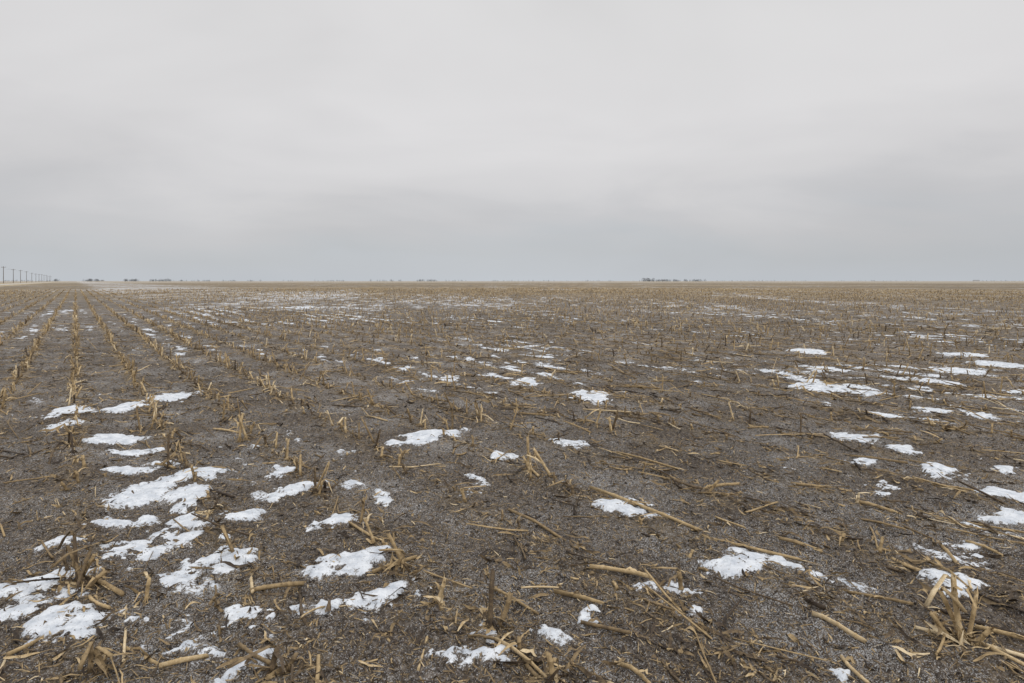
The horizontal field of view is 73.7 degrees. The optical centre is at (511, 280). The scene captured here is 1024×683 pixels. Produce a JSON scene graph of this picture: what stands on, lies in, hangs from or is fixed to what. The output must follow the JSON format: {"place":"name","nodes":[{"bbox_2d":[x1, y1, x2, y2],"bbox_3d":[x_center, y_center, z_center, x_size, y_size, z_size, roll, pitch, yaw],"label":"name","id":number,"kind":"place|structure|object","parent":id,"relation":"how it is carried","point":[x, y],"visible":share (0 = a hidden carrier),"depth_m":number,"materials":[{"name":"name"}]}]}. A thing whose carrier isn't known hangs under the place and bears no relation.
{"place":"outdoors","nodes":[
{"label":"outdoors","id":0,"kind":"place"},
{"bbox_2d":[0,281,65,284],"bbox_3d":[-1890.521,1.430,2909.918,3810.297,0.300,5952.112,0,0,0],"label":"gravel road","id":1,"kind":"structure","parent":0,"point":[25,283],"depth_m":358.92,"materials":[{"name":"grey gravel"}]},
{"bbox_2d":[0,281,68,286],"bbox_3d":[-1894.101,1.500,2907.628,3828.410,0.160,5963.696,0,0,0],"label":"grass verge","id":2,"kind":"object","parent":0,"point":[13,284],"depth_m":389.81,"materials":[{"name":"beige plant"}]},
{"bbox_2d":[0,281,1023,682],"bbox_3d":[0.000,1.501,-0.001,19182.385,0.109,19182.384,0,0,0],"label":"ground","id":3,"kind":"structure","parent":0,"point":[508,489],"depth_m":5.54,"materials":[{"name":"soil"}]},
{"bbox_2d":[8,278,1001,280],"bbox_3d":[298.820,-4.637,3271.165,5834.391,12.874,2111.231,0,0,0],"label":"distant treeline","id":4,"kind":"object","parent":3,"relation":"on","point":[399,280],"visible":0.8,"depth_m":2684.55,"materials":[{"name":"grey plant"}]},
{"bbox_2d":[0,306,1023,682],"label":"snow patches","id":5,"kind":"object","parent":3,"relation":"on","point":[728,566],"visible":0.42,"depth_m":4.15,"materials":[{"name":"white snow"}]},
{"bbox_2d":[0,309,1023,682],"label":"corn leaf litter","id":6,"kind":"object","parent":3,"relation":"on","point":[66,581],"visible":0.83,"depth_m":4.02,"materials":[{"name":"beige plant"}]},
{"bbox_2d":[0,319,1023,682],"bbox_3d":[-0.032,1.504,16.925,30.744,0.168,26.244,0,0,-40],"label":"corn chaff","id":7,"kind":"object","parent":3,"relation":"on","point":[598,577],"visible":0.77,"depth_m":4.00,"materials":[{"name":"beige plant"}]},
{"bbox_2d":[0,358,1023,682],"bbox_3d":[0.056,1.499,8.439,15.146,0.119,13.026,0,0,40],"label":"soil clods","id":8,"kind":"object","parent":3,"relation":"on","point":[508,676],"visible":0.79,"depth_m":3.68,"materials":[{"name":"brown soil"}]},
{"bbox_2d":[0,292,1023,682],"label":"fallen corn stalks","id":9,"kind":"object","parent":3,"relation":"on","point":[592,620],"visible":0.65,"depth_m":5.59,"materials":[{"name":"beige plant"}]},
{"bbox_2d":[0,287,1023,682],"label":"corn stubble","id":10,"kind":"object","parent":3,"relation":"on","point":[956,619],"visible":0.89,"depth_m":12.79,"materials":[{"name":"beige plant"}]},
{"bbox_2d":[0,0,1023,280],"label":"sky","id":11,"kind":"structure","parent":0,"point":[141,140],"materials":[{"name":"grey"}]}
]}

